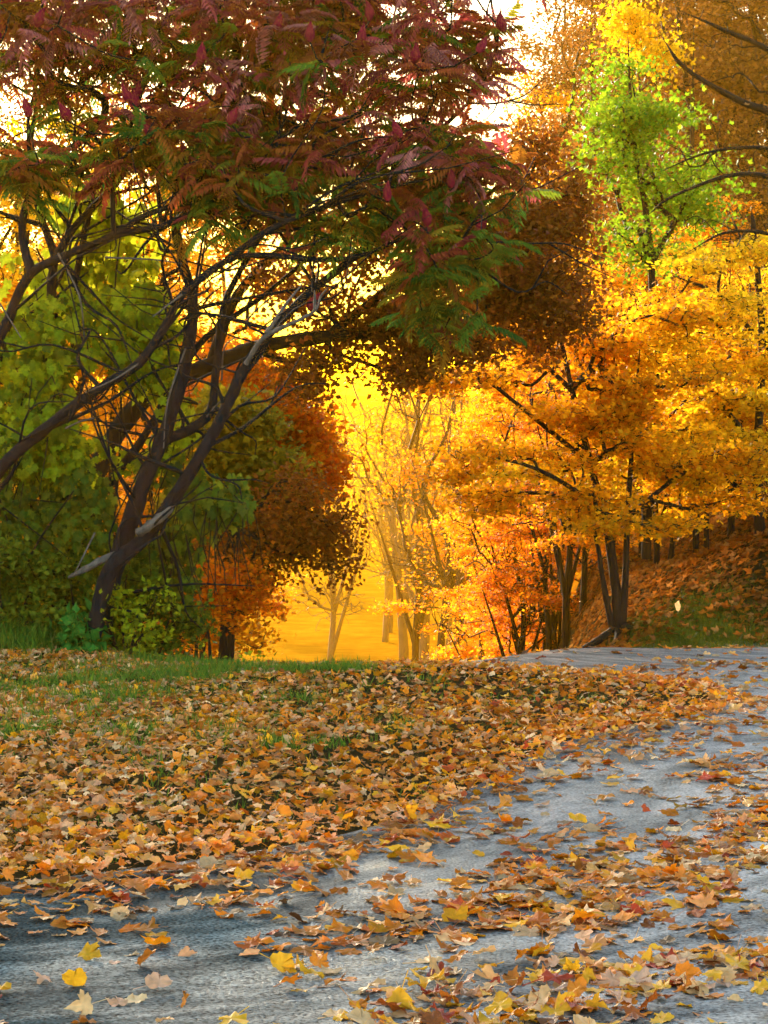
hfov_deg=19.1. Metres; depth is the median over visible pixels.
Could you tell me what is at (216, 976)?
road
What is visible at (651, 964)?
maple leaf
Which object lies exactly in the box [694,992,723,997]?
maple leaf
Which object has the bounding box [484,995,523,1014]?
maple leaf
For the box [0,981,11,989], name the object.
maple leaf
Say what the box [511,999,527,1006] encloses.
maple leaf
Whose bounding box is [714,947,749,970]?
maple leaf
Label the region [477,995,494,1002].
maple leaf
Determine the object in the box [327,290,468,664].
misty tree
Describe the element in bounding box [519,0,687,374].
maple tree
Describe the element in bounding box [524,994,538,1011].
maple leaf
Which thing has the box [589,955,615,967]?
maple leaf
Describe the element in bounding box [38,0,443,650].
sumac tree
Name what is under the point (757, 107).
bare tree
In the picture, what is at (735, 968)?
maple leaf
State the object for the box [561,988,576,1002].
maple leaf
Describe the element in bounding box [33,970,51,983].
maple leaf
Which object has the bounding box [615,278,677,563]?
maple sapling
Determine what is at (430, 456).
misty tree
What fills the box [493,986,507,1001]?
maple leaf
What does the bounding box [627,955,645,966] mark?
maple leaf
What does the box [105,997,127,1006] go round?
maple leaf
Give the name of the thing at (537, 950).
maple leaf
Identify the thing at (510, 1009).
maple leaf
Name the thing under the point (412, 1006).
maple leaf
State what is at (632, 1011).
maple leaf
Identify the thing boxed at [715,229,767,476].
maple tree
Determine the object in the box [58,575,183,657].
leafy shrub
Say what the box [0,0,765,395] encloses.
sky
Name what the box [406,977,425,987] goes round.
maple leaf
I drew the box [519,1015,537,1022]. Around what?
maple leaf
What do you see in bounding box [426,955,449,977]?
maple leaf
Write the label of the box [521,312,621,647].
maple sapling
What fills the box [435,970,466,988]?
maple leaf
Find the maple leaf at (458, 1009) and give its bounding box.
[449,1000,482,1012]
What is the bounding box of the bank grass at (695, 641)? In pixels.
[605,559,767,647]
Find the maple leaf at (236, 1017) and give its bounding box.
[218,1006,249,1023]
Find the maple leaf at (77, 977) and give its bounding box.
[61,967,86,985]
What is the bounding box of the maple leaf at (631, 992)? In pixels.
[615,990,637,995]
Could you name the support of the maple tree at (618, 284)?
on the ground at (358, 639)
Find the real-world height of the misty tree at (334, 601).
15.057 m
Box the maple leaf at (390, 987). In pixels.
[369,985,406,990]
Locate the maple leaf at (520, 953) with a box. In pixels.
[515,949,526,960]
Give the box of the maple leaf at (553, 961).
[541,955,561,967]
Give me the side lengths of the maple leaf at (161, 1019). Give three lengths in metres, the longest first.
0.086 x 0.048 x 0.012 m
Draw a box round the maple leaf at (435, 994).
[428,988,441,996]
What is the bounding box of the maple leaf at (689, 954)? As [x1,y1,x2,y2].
[679,951,701,961]
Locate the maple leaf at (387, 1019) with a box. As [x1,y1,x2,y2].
[376,1014,397,1023]
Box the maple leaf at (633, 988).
[626,984,643,991]
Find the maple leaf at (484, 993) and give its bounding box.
[479,986,491,995]
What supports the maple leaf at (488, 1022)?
on the road
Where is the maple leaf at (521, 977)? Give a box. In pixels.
[509,971,527,992]
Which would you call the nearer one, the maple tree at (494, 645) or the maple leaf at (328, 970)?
the maple leaf at (328, 970)
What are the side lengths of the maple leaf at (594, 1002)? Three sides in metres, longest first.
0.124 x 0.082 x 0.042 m
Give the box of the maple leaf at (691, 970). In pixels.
[673,947,701,979]
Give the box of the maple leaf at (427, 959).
[403,955,441,963]
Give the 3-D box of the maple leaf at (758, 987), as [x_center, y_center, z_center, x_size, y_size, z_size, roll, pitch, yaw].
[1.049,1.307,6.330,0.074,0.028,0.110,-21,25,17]
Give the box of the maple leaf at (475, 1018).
[466,1011,484,1023]
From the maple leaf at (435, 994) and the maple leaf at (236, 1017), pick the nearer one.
the maple leaf at (236, 1017)
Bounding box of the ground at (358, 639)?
[0,385,767,881]
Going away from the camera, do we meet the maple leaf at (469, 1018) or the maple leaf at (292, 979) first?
the maple leaf at (469, 1018)
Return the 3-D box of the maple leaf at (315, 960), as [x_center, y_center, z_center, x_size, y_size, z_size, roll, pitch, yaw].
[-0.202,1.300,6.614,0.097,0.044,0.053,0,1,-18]
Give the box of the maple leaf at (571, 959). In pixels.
[564,957,594,962]
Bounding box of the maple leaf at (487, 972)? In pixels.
[472,964,514,983]
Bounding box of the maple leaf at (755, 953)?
[744,951,767,957]
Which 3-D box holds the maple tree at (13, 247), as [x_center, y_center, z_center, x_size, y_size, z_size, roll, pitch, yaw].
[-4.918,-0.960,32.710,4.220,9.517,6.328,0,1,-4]
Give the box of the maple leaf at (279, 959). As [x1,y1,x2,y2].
[260,951,296,972]
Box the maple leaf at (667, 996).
[657,994,672,998]
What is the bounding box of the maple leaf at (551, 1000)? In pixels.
[538,997,556,1006]
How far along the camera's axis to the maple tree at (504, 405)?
38.00 m
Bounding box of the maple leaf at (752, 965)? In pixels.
[738,953,755,968]
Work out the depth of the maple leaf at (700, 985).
6.32 m
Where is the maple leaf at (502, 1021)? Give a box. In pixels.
[487,1014,512,1022]
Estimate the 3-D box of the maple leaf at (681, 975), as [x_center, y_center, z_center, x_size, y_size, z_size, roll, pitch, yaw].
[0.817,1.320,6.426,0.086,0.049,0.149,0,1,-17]
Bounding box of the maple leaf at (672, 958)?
[664,953,688,964]
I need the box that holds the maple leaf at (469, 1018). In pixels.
[442,1011,475,1023]
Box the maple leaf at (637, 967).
[623,958,647,976]
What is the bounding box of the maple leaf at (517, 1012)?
[499,1001,534,1021]
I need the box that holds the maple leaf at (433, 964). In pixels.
[425,945,444,975]
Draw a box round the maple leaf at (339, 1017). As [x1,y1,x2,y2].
[333,1011,347,1020]
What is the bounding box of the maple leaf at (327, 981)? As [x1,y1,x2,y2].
[324,971,346,984]
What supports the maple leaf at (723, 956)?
on the road
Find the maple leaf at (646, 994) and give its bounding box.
[638,990,652,996]
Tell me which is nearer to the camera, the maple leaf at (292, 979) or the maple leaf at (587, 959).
the maple leaf at (292, 979)
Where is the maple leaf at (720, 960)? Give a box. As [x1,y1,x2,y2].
[693,953,728,964]
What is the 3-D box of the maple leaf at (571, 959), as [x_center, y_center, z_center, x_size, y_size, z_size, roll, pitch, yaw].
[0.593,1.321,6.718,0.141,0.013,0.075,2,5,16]
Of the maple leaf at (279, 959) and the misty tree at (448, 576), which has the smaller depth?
the maple leaf at (279, 959)
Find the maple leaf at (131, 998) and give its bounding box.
[124,993,147,1002]
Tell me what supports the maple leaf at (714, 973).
on the maple leaf at (727, 984)
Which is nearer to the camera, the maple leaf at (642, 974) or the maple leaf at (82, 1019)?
the maple leaf at (82, 1019)
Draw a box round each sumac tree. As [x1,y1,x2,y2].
[0,0,241,657]
[0,0,414,503]
[0,73,563,558]
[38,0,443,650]
[69,0,614,637]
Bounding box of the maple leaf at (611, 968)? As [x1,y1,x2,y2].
[595,966,615,978]
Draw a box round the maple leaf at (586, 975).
[578,950,596,983]
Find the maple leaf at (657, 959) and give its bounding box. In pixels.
[653,954,667,965]
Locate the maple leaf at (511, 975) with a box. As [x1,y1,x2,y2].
[502,965,522,985]
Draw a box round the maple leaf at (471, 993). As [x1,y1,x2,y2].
[459,985,479,997]
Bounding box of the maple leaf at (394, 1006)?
[369,998,405,1011]
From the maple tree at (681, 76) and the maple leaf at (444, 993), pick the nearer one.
the maple leaf at (444, 993)
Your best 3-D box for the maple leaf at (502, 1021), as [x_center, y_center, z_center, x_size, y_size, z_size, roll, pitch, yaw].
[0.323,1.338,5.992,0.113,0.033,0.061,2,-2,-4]
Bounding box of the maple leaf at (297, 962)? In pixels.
[281,954,303,968]
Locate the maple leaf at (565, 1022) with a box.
[559,1021,572,1023]
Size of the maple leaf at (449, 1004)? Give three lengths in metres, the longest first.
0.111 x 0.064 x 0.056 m
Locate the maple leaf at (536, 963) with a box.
[523,954,554,969]
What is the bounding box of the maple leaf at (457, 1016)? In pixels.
[450,1013,463,1018]
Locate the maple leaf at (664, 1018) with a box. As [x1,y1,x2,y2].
[649,1013,673,1023]
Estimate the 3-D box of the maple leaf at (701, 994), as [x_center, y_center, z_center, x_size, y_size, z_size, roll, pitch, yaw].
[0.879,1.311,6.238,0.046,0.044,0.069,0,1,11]
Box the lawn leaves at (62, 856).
[0,644,740,881]
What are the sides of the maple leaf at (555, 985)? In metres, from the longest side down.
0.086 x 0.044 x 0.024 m
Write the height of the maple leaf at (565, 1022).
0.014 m
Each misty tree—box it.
[234,566,265,659]
[256,507,308,627]
[286,430,383,660]
[322,387,434,641]
[323,449,363,523]
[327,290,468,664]
[339,391,459,660]
[344,230,487,663]
[345,419,363,513]
[345,449,415,632]
[362,380,390,443]
[367,357,508,659]
[372,374,485,659]
[377,361,490,660]
[379,400,485,657]
[391,428,438,562]
[426,410,443,493]
[429,413,504,640]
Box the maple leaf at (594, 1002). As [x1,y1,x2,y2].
[569,992,611,1011]
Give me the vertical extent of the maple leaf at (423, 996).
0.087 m
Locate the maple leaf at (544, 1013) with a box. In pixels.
[531,1011,556,1017]
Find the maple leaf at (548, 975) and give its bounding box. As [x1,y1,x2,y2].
[522,969,572,985]
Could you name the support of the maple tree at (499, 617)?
on the ground at (358, 639)
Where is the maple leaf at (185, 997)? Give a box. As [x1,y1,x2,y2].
[177,990,189,1006]
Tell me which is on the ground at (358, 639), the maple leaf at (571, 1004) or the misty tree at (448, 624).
the misty tree at (448, 624)
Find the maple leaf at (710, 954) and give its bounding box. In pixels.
[697,950,720,958]
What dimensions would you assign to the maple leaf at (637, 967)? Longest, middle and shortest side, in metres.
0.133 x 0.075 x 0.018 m
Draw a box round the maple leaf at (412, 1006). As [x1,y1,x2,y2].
[408,1000,431,1012]
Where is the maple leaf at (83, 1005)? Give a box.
[64,989,108,1014]
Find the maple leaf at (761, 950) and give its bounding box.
[748,946,767,957]
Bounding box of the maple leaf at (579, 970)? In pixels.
[564,964,584,973]
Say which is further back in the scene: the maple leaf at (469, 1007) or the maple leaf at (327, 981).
the maple leaf at (327, 981)
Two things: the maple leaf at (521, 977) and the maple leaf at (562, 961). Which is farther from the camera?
the maple leaf at (562, 961)
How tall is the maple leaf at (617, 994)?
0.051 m
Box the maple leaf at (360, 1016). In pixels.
[345,1007,374,1023]
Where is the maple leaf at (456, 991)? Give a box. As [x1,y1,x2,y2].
[441,981,462,1006]
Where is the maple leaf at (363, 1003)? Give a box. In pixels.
[339,986,369,1007]
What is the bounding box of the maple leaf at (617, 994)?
[605,989,631,1003]
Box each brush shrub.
[421,508,581,654]
[421,586,505,663]
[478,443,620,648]
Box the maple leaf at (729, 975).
[705,952,750,981]
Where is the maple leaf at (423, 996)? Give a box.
[416,993,445,1004]
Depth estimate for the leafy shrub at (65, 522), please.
18.99 m
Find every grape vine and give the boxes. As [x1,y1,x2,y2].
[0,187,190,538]
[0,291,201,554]
[132,453,262,629]
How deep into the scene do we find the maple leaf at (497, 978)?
6.32 m
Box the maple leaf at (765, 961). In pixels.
[760,957,767,968]
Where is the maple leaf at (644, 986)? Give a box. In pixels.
[619,976,668,990]
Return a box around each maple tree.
[0,75,110,489]
[0,109,151,633]
[0,144,295,655]
[0,146,19,312]
[0,188,108,585]
[0,279,37,507]
[4,72,198,652]
[56,102,633,609]
[72,97,299,659]
[82,190,308,658]
[145,323,369,661]
[146,381,323,659]
[181,445,389,659]
[384,254,767,647]
[423,247,621,538]
[426,416,535,660]
[432,395,534,655]
[440,57,610,460]
[443,358,560,648]
[453,430,542,659]
[457,161,537,543]
[461,346,608,649]
[465,236,623,572]
[467,419,587,650]
[472,271,645,616]
[474,211,767,537]
[493,0,637,396]
[506,0,767,396]
[508,0,698,402]
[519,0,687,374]
[537,26,766,558]
[560,10,728,294]
[564,254,692,557]
[579,0,767,376]
[579,235,676,527]
[580,0,705,518]
[587,295,764,558]
[592,0,767,355]
[598,1,762,354]
[608,0,766,314]
[621,226,732,510]
[630,0,767,452]
[635,272,767,548]
[669,0,764,300]
[673,195,767,422]
[676,256,767,520]
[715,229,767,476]
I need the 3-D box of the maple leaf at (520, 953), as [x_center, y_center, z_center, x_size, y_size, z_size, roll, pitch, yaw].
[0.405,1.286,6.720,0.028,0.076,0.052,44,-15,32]
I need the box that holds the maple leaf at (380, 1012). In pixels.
[369,1009,383,1017]
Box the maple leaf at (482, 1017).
[478,1010,501,1023]
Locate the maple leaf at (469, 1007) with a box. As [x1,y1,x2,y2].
[450,1002,472,1017]
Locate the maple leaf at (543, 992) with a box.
[527,984,550,1011]
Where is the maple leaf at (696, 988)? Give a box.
[686,986,703,991]
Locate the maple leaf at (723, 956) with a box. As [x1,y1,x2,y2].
[720,944,747,957]
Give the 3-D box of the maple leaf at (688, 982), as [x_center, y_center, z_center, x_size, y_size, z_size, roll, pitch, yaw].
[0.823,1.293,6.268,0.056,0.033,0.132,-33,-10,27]
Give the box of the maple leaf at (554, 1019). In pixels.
[534,1014,583,1023]
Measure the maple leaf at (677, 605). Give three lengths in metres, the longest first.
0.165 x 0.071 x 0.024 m
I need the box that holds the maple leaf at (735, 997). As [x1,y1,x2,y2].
[720,994,743,1000]
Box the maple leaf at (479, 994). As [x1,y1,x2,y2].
[471,986,489,997]
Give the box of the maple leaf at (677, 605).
[675,601,680,613]
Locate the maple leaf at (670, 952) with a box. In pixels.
[660,947,675,962]
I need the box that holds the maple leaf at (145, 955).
[135,948,155,964]
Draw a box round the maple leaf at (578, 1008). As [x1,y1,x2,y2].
[570,1004,599,1013]
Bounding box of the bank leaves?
[568,481,767,647]
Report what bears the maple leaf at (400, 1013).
on the road
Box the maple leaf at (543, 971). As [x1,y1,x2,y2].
[536,963,550,983]
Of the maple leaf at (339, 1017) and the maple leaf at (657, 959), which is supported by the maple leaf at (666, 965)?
the maple leaf at (657, 959)
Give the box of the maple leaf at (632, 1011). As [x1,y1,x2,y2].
[621,1005,648,1019]
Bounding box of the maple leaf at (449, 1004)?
[445,987,465,1006]
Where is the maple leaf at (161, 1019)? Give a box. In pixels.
[155,1016,173,1022]
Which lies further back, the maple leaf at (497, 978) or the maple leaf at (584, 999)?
the maple leaf at (497, 978)
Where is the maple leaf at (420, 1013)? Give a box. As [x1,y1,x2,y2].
[418,1009,429,1016]
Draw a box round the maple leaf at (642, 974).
[609,966,653,983]
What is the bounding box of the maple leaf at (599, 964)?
[585,957,606,969]
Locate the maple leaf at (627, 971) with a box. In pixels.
[614,966,633,974]
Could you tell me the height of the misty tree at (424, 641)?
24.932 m
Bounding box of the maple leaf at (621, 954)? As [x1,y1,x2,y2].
[617,950,632,960]
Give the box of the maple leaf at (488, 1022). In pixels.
[480,1017,495,1023]
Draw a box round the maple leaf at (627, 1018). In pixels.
[621,1016,637,1020]
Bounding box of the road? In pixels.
[0,640,767,1023]
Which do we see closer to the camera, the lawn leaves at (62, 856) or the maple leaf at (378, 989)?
the maple leaf at (378, 989)
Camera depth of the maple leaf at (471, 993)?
6.24 m
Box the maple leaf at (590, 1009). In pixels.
[581,1002,599,1011]
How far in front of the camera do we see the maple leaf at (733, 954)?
6.76 m
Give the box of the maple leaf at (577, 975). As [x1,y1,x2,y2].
[575,973,593,980]
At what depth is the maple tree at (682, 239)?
35.72 m
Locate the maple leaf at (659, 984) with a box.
[647,980,670,992]
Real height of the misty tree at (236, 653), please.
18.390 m
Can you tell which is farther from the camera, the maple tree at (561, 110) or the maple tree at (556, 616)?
the maple tree at (561, 110)
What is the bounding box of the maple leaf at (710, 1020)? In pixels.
[707,1017,726,1023]
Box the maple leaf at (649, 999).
[637,988,657,1008]
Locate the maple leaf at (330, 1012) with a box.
[317,1008,344,1018]
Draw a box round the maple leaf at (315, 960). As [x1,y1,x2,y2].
[307,952,328,967]
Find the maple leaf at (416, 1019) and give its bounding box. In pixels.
[403,1015,420,1023]
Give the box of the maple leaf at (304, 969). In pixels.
[298,959,324,978]
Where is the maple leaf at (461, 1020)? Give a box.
[447,1018,466,1022]
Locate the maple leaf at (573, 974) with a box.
[562,970,574,981]
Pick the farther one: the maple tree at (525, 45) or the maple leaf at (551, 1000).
the maple tree at (525, 45)
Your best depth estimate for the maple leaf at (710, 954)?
6.68 m
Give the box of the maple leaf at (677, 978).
[670,970,701,980]
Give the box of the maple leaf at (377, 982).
[351,977,385,994]
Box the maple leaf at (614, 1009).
[611,989,623,1013]
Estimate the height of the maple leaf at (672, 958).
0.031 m
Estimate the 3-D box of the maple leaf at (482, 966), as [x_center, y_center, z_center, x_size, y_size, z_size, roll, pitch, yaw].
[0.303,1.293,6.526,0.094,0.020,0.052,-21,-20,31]
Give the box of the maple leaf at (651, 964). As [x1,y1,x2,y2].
[645,962,668,968]
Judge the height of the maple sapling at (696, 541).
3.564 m
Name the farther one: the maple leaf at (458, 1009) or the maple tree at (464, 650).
the maple tree at (464, 650)
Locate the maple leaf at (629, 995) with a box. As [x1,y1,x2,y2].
[616,991,637,1005]
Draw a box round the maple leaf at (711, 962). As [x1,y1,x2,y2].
[696,955,728,965]
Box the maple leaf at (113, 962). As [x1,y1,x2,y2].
[109,960,120,964]
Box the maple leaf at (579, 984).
[567,976,586,996]
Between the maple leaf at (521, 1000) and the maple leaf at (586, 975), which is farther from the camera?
the maple leaf at (586, 975)
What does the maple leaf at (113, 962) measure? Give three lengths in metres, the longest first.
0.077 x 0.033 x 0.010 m
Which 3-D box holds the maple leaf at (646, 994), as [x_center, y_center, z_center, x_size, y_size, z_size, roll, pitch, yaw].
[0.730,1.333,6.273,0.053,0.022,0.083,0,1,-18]
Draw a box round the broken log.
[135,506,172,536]
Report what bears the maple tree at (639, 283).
on the ground at (358, 639)
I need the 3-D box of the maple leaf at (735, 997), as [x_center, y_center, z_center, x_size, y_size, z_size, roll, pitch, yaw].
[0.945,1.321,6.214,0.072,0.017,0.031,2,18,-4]
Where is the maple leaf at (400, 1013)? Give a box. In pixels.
[381,1009,417,1018]
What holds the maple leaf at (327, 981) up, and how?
on the road
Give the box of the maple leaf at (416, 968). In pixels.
[413,966,427,970]
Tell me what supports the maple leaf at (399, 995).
on the road
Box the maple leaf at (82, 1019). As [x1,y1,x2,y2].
[71,1015,103,1023]
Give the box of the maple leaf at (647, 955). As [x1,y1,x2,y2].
[639,947,653,962]
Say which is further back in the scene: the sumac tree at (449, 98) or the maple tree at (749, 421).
the maple tree at (749, 421)
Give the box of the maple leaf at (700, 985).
[682,977,708,993]
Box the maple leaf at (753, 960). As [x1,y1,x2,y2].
[749,957,756,964]
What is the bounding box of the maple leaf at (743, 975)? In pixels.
[733,973,748,979]
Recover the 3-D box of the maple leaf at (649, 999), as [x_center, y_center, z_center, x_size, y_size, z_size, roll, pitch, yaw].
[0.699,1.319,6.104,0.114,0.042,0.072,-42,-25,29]
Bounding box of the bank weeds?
[668,620,767,643]
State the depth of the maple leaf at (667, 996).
6.15 m
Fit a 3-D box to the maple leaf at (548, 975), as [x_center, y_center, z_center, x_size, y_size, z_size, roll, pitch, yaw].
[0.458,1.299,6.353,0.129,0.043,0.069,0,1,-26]
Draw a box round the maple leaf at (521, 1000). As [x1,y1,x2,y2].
[508,990,525,1003]
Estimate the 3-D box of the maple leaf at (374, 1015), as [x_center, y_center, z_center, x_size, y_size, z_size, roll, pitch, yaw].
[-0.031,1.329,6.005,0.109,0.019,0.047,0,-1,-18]
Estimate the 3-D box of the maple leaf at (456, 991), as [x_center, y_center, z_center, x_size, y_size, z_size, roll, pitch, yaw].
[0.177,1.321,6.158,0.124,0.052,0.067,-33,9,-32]
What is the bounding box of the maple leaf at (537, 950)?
[532,942,552,957]
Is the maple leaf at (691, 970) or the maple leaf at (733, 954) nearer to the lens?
the maple leaf at (691, 970)
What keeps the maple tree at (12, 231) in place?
on the ground at (358, 639)
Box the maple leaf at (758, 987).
[750,972,767,994]
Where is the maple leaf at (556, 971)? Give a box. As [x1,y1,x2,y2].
[525,967,560,973]
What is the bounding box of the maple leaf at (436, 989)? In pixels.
[419,983,447,994]
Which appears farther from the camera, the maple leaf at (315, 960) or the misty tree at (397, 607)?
the misty tree at (397, 607)
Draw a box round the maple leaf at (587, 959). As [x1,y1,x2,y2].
[578,954,593,963]
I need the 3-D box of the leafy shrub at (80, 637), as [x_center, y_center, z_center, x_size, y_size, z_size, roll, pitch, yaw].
[-2.423,0.958,18.304,0.514,0.570,0.548,-1,1,-29]
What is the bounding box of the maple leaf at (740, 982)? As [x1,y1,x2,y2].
[730,980,748,985]
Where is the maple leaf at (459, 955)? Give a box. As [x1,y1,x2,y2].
[441,950,470,962]
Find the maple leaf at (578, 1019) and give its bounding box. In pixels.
[573,1014,595,1023]
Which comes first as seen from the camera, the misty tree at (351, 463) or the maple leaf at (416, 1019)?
the maple leaf at (416, 1019)
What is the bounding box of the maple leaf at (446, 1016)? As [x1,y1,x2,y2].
[430,1001,454,1023]
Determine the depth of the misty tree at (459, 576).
77.86 m
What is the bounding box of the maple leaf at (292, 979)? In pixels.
[274,973,301,986]
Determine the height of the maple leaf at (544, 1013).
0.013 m
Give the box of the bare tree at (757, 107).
[648,11,767,251]
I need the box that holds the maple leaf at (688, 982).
[672,974,691,992]
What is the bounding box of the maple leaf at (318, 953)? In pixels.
[313,950,323,956]
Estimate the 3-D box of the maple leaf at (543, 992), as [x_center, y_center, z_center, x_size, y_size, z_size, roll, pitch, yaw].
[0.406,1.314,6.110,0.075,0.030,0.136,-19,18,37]
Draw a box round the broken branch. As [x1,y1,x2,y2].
[68,552,112,578]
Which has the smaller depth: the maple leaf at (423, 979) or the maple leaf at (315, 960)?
the maple leaf at (423, 979)
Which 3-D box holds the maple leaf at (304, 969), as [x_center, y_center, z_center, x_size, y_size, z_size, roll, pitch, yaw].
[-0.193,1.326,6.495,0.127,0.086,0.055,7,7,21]
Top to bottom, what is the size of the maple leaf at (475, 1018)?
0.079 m
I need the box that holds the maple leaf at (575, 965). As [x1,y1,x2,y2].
[562,957,579,971]
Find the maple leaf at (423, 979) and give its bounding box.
[410,967,443,991]
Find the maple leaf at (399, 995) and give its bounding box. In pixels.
[386,971,412,1009]
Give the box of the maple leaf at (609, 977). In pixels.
[593,968,622,986]
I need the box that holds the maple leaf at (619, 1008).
[612,1004,637,1010]
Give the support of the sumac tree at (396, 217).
on the ground at (358, 639)
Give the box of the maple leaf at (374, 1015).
[371,1012,386,1018]
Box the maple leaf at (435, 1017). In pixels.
[407,1010,444,1023]
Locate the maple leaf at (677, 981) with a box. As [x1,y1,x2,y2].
[662,980,683,984]
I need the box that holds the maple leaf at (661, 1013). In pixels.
[653,1011,670,1016]
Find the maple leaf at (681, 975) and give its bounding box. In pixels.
[655,971,696,980]
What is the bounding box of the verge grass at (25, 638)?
[0,606,468,672]
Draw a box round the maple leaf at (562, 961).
[558,953,565,966]
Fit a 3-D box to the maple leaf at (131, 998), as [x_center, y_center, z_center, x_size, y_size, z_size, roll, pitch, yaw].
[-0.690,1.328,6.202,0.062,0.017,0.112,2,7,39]
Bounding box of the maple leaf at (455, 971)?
[449,967,461,974]
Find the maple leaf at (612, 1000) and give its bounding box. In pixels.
[599,997,616,1003]
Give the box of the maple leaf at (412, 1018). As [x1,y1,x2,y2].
[402,1007,430,1023]
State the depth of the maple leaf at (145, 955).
6.63 m
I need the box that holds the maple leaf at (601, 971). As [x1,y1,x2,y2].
[593,967,605,973]
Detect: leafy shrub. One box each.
[0,458,204,646]
[0,527,79,636]
[0,548,139,646]
[49,597,113,653]
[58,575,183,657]
[118,549,221,658]
[143,538,304,661]
[202,643,276,662]
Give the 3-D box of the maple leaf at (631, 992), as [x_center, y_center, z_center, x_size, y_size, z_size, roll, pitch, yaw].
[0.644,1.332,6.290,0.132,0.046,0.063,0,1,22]
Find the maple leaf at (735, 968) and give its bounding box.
[723,962,750,969]
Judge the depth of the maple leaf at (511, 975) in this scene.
6.42 m
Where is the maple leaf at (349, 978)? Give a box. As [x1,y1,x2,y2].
[339,976,356,980]
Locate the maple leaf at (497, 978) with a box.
[489,976,499,989]
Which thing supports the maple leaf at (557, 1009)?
on the road
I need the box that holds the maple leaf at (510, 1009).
[502,1007,535,1016]
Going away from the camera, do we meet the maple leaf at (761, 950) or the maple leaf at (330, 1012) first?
the maple leaf at (330, 1012)
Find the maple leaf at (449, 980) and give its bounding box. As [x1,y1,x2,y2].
[431,973,455,982]
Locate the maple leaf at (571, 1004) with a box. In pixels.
[565,998,577,1007]
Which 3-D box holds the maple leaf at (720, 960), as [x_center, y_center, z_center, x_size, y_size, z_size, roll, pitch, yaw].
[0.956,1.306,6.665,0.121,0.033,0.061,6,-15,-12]
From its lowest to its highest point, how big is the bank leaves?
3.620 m
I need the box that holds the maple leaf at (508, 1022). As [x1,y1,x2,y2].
[505,1020,517,1023]
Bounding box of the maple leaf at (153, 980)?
[134,972,171,988]
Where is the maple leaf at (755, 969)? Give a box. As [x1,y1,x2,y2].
[744,966,764,977]
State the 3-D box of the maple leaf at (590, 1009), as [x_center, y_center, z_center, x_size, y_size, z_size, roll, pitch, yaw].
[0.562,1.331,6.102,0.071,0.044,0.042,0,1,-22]
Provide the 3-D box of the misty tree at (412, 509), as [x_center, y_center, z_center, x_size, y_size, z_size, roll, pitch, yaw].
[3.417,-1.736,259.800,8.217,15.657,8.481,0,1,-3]
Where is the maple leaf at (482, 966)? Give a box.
[478,961,503,967]
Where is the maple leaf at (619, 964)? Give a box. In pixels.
[603,962,634,976]
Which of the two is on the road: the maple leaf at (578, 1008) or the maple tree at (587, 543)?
the maple leaf at (578, 1008)
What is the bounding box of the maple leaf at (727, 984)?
[716,978,738,987]
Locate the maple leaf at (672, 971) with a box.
[649,968,675,974]
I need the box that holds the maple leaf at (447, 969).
[438,966,453,974]
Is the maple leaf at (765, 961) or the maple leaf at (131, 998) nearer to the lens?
the maple leaf at (131, 998)
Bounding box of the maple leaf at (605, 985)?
[590,983,621,988]
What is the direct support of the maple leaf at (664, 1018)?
on the road
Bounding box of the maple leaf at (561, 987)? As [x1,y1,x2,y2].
[550,982,567,991]
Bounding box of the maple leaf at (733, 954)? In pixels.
[714,935,741,956]
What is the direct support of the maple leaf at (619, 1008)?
on the road
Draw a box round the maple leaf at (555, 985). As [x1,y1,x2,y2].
[553,980,567,989]
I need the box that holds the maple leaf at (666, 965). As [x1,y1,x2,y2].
[656,962,672,967]
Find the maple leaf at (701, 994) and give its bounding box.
[697,987,713,998]
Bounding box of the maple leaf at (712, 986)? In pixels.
[681,977,718,991]
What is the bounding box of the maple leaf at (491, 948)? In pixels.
[472,945,504,954]
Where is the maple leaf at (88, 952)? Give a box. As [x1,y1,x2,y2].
[75,941,101,960]
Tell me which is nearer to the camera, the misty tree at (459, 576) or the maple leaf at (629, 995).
the maple leaf at (629, 995)
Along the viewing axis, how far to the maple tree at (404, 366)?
20.68 m
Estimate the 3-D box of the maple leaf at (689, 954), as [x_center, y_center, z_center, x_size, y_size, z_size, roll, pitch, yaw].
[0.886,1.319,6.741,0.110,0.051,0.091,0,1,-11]
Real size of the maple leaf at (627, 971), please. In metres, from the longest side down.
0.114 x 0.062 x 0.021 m
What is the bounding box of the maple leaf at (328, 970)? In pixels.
[320,965,342,974]
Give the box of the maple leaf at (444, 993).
[439,989,458,1003]
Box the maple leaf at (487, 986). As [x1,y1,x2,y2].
[481,980,504,991]
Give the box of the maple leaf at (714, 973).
[700,968,727,980]
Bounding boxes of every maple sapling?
[447,392,561,656]
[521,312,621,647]
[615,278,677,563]
[654,259,740,552]
[707,204,767,537]
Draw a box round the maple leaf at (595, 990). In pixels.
[586,987,604,992]
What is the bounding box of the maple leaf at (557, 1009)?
[540,991,570,1015]
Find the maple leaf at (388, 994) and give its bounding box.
[385,989,393,999]
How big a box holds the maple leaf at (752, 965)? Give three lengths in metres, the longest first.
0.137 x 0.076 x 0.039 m
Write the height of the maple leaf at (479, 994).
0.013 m
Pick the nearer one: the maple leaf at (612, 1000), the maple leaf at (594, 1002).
the maple leaf at (594, 1002)
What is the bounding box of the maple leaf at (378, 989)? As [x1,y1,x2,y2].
[366,987,381,991]
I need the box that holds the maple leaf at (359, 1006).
[347,998,375,1015]
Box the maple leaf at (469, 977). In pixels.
[451,972,473,988]
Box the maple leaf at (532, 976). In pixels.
[516,969,555,982]
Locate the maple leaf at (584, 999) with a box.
[574,996,606,1001]

